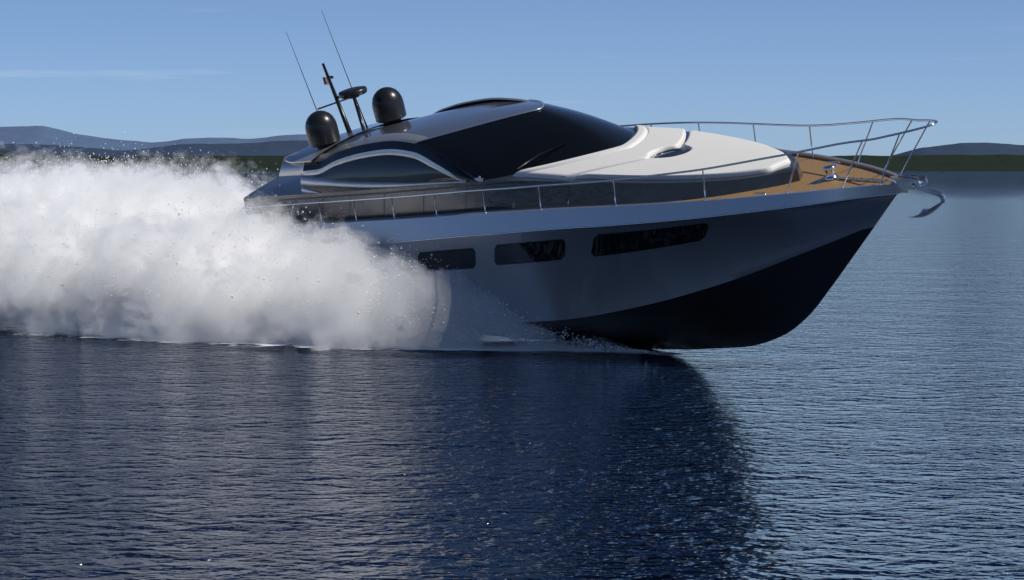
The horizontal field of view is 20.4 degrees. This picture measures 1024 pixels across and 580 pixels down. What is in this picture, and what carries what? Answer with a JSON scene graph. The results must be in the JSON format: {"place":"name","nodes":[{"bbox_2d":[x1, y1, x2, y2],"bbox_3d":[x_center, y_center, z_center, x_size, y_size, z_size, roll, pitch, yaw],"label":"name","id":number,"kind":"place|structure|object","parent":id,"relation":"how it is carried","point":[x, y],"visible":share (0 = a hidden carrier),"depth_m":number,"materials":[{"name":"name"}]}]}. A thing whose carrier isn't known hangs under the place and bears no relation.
{"place":"outdoors","nodes":[
{"label":"outdoors","id":0,"kind":"place"},
{"bbox_2d":[0,150,101,156],"bbox_3d":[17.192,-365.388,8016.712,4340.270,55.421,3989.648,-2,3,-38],"label":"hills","id":1,"kind":"structure","parent":0,"point":[12,152],"depth_m":7467.60,"materials":[{"name":"green plant"}]},
{"bbox_2d":[0,126,307,149],"bbox_3d":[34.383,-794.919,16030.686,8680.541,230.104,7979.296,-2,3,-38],"label":"hills","id":2,"kind":"structure","parent":0,"point":[43,135],"depth_m":14851.35,"materials":[{"name":"blue"}]},
{"bbox_2d":[0,171,1023,579],"bbox_3d":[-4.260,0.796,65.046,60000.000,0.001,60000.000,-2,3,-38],"label":"sea water","id":3,"kind":"structure","parent":0,"point":[864,421],"depth_m":38.37,"materials":[{"name":"blue liquid"}]},
{"bbox_2d":[0,285,680,354],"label":"foam on water","id":4,"kind":"object","parent":3,"relation":"on","point":[104,317],"visible":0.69,"depth_m":64.82,"materials":[{"name":"white liquid"}]},
{"bbox_2d":[0,132,663,353],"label":"spray droplets","id":5,"kind":"object","parent":4,"relation":"on","point":[531,341],"visible":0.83,"depth_m":58.98,"materials":[{"name":"white liquid"}]},
{"bbox_2d":[0,154,1023,170],"bbox_3d":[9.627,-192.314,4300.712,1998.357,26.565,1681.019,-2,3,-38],"label":"shore treeline","id":6,"kind":"object","parent":3,"relation":"on","point":[1002,162],"visible":0.3,"depth_m":4154.10,"materials":[{"name":"green plant"}]},
{"bbox_2d":[220,184,907,349],"bbox_3d":[1.393,-0.594,57.338,5.205,3.610,19.000,-23,16,-35],"label":"hull","id":7,"kind":"object","parent":3,"relation":"on","point":[744,280],"visible":0.81,"depth_m":54.35,"materials":[{"name":"silver metal"}]},
{"bbox_2d":[344,257,402,274],"bbox_3d":[-2.873,-0.501,58.703,0.123,0.502,2.301,-23,16,-35],"label":"hull window","id":8,"kind":"structure","parent":7,"relation":"attached to","point":[372,264],"depth_m":58.66,"materials":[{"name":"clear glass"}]},
{"bbox_2d":[343,255,403,275],"bbox_3d":[-2.871,-0.503,58.705,0.140,0.564,2.381,-23,16,-35],"label":"window frame","id":9,"kind":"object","parent":7,"relation":"attached to","point":[375,257],"depth_m":58.61,"materials":[{"name":"black"}]},
{"bbox_2d":[419,250,473,269],"bbox_3d":[-1.312,-0.596,56.648,0.167,0.500,1.953,-23,16,-35],"label":"hull window","id":10,"kind":"structure","parent":7,"relation":"attached to","point":[458,259],"depth_m":56.61,"materials":[{"name":"black glass"}]},
{"bbox_2d":[418,248,475,270],"bbox_3d":[-1.309,-0.598,56.650,0.183,0.559,2.033,-23,16,-35],"label":"window frame","id":11,"kind":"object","parent":7,"relation":"attached to","point":[472,249],"depth_m":56.56,"materials":[{"name":"black"}]},
{"bbox_2d":[495,241,563,263],"bbox_3d":[0.316,-0.723,54.725,0.255,0.497,2.062,-2,3,-43],"label":"hull window","id":12,"kind":"structure","parent":7,"relation":"attached to","point":[529,252],"depth_m":54.70,"materials":[{"name":"black glass"}]},
{"bbox_2d":[494,239,564,264],"bbox_3d":[0.319,-0.724,54.727,0.290,0.550,2.142,-2,3,-43],"label":"window frame","id":13,"kind":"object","parent":7,"relation":"attached to","point":[562,240],"depth_m":54.65,"materials":[{"name":"black"}]},
{"bbox_2d":[219,193,899,254],"bbox_3d":[-0.345,-1.223,55.916,1.352,1.496,19.024,-2,3,-44],"label":"knuckle strake","id":14,"kind":"object","parent":7,"relation":"on","point":[573,227],"visible":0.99,"depth_m":53.33,"materials":[{"name":"white"}]},
{"bbox_2d":[225,183,896,228],"bbox_3d":[0.131,-1.599,56.328,2.373,0.685,18.960,-23,16,-35],"label":"bulwark cap","id":15,"kind":"object","parent":7,"relation":"attached to","point":[571,207],"visible":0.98,"depth_m":53.48,"materials":[{"name":"silver metal"}]},
{"bbox_2d":[235,155,890,227],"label":"deck","id":16,"kind":"structure","parent":7,"relation":"on","point":[812,169],"depth_m":51.65,"materials":[{"name":"brown"}]},
{"bbox_2d":[244,127,803,224],"bbox_3d":[0.264,-2.318,57.866,3.940,1.282,16.050,-23,16,-35],"label":"boat superstructure","id":17,"kind":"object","parent":16,"relation":"on","point":[286,190],"depth_m":55.90,"materials":[{"name":"grey paint"}]},
{"bbox_2d":[301,186,320,193],"bbox_3d":[-4.260,-2.135,60.719,0.060,0.193,0.802,-2,3,-37],"label":"aft corner","id":18,"kind":"object","parent":17,"relation":"attached to","point":[305,190],"visible":1,"depth_m":60.83,"materials":[{"name":"silver metal"}]},
{"bbox_2d":[279,133,483,181],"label":"arch","id":19,"kind":"structure","parent":17,"relation":"on","point":[291,169],"depth_m":59.08,"materials":[{"name":"silver metal"}]},
{"bbox_2d":[301,174,465,188],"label":"side trim","id":20,"kind":"structure","parent":17,"relation":"attached to","point":[309,181],"depth_m":59.23,"materials":[{"name":"silver metal"}]},
{"bbox_2d":[303,141,474,192],"bbox_3d":[-2.583,-2.490,58.520,0.387,1.087,6.300,-23,16,-35],"label":"side window","id":21,"kind":"structure","parent":17,"relation":"in","point":[389,168],"depth_m":58.48,"materials":[{"name":"black glass"}]},
{"bbox_2d":[305,100,541,162],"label":"cabin roof","id":22,"kind":"structure","parent":17,"relation":"on","point":[439,123],"depth_m":58.88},
{"bbox_2d":[284,117,418,162],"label":"roof wing","id":23,"kind":"structure","parent":22,"relation":"attached to","point":[308,154],"depth_m":61.52,"materials":[{"name":"grey metal"}]},
{"bbox_2d":[305,110,340,148],"bbox_3d":[-4.107,-3.480,61.348,0.700,0.790,0.700,-23,16,-35],"label":"radome","id":24,"kind":"object","parent":23,"relation":"on","point":[321,129],"visible":1,"depth_m":61.09,"materials":[{"name":"black plastic"}]},
{"bbox_2d":[286,10,367,132],"bbox_3d":[-3.840,-4.688,61.931,1.100,2.696,1.458,-23,16,-35],"label":"mast and antennas","id":25,"kind":"object","parent":23,"relation":"on","point":[353,93],"visible":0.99,"depth_m":62.01,"materials":[{"name":"black plastic"}]},
{"bbox_2d":[322,77,328,84],"bbox_3d":[-4.050,-4.579,62.266,0.020,0.170,0.255,-23,16,-35],"label":"mast flag","id":26,"kind":"object","parent":25,"relation":"attached to","point":[325,80],"visible":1,"depth_m":62.31,"materials":[{"name":"red fabric"}]},
{"bbox_2d":[372,87,406,124],"bbox_3d":[-2.720,-4.063,62.407,0.700,0.790,0.700,-23,16,-35],"label":"radome","id":27,"kind":"object","parent":23,"relation":"on","point":[388,105],"visible":0.99,"depth_m":62.15,"materials":[{"name":"black plastic"}]},
{"bbox_2d":[414,99,543,143],"bbox_3d":[-0.129,-3.544,57.704,3.139,0.268,2.332,-23,16,-35],"label":"roof front edge","id":28,"kind":"object","parent":22,"relation":"attached to","point":[495,120],"visible":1,"depth_m":57.13,"materials":[{"name":"silver metal"}]},
{"bbox_2d":[396,98,622,126],"bbox_3d":[-0.374,-3.756,60.668,0.630,0.869,7.551,-23,16,-35],"label":"sunroof","id":29,"kind":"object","parent":17,"relation":"on","point":[469,103],"depth_m":60.72,"materials":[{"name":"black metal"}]},
{"bbox_2d":[416,103,631,179],"bbox_3d":[0.590,-3.169,56.970,3.720,0.918,4.400,-23,16,-35],"label":"windscreen","id":30,"kind":"object","parent":17,"relation":"on","point":[503,148],"visible":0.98,"depth_m":56.19,"materials":[{"name":"black glass"}]},
{"bbox_2d":[517,143,564,168],"bbox_3d":[0.568,-2.610,55.523,0.955,0.521,0.042,-1,2,-12],"label":"wiper","id":31,"kind":"object","parent":30,"relation":"attached to","point":[533,158],"visible":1,"depth_m":55.50,"materials":[{"name":"black plastic"}]},
{"bbox_2d":[513,125,790,179],"bbox_3d":[3.042,-2.551,54.101,3.240,0.448,5.858,-23,16,-35],"label":"foredeck","id":32,"kind":"object","parent":17,"relation":"on","point":[635,153],"visible":0.98,"depth_m":53.85,"materials":[{"name":"white"}]},
{"bbox_2d":[653,148,686,157],"bbox_3d":[3.010,-2.583,54.126,0.670,0.078,0.670,-23,16,-35],"label":"deck hatch","id":33,"kind":"object","parent":17,"relation":"on","point":[672,152],"visible":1,"depth_m":54.09,"materials":[{"name":"grey paint"}]},
{"bbox_2d":[254,161,945,225],"bbox_3d":[1.636,-2.007,56.242,4.159,0.905,18.800,-23,16,-35],"label":"bow gear","id":34,"kind":"object","parent":16,"relation":"on","point":[911,181],"visible":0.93,"depth_m":49.45,"materials":[{"name":"grey paint"}]},
{"bbox_2d":[235,118,937,226],"bbox_3d":[1.369,-2.465,56.339,4.698,1.565,19.534,-23,16,-35],"label":"railing","id":35,"kind":"object","parent":7,"relation":"attached to","point":[815,148],"visible":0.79,"depth_m":52.61,"materials":[{"name":"silver metal"}]},
{"bbox_2d":[592,224,706,254],"bbox_3d":[2.514,-0.923,52.651,2.793,0.617,0.316,2,3,40],"label":"hull window","id":36,"kind":"structure","parent":7,"relation":"attached to","point":[608,244],"depth_m":52.67,"materials":[{"name":"black glass"}]},
{"bbox_2d":[591,223,708,256],"bbox_3d":[2.517,-0.920,52.653,2.878,0.673,0.361,2,3,40],"label":"window frame","id":37,"kind":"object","parent":7,"relation":"attached to","point":[594,255],"depth_m":52.66,"materials":[{"name":"black"}]},
{"bbox_2d":[780,149,897,175],"bbox_3d":[2.377,-2.580,57.961,1.170,0.788,19.096,-1,3,-31],"label":"bulwark cap","id":38,"kind":"object","parent":7,"relation":"attached to","point":[855,163],"visible":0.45,"depth_m":52.05,"materials":[{"name":"silver metal"}]},
{"bbox_2d":[0,140,1023,156],"bbox_3d":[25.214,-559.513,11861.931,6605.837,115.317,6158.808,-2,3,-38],"label":"hills","id":39,"kind":"structure","parent":0,"point":[278,148],"depth_m":10831.18,"materials":[{"name":"green plant"}]},
{"bbox_2d":[0,0,1023,155],"label":"sky","id":40,"kind":"structure","parent":0,"point":[145,70],"materials":[{"name":"blue"}]}
]}

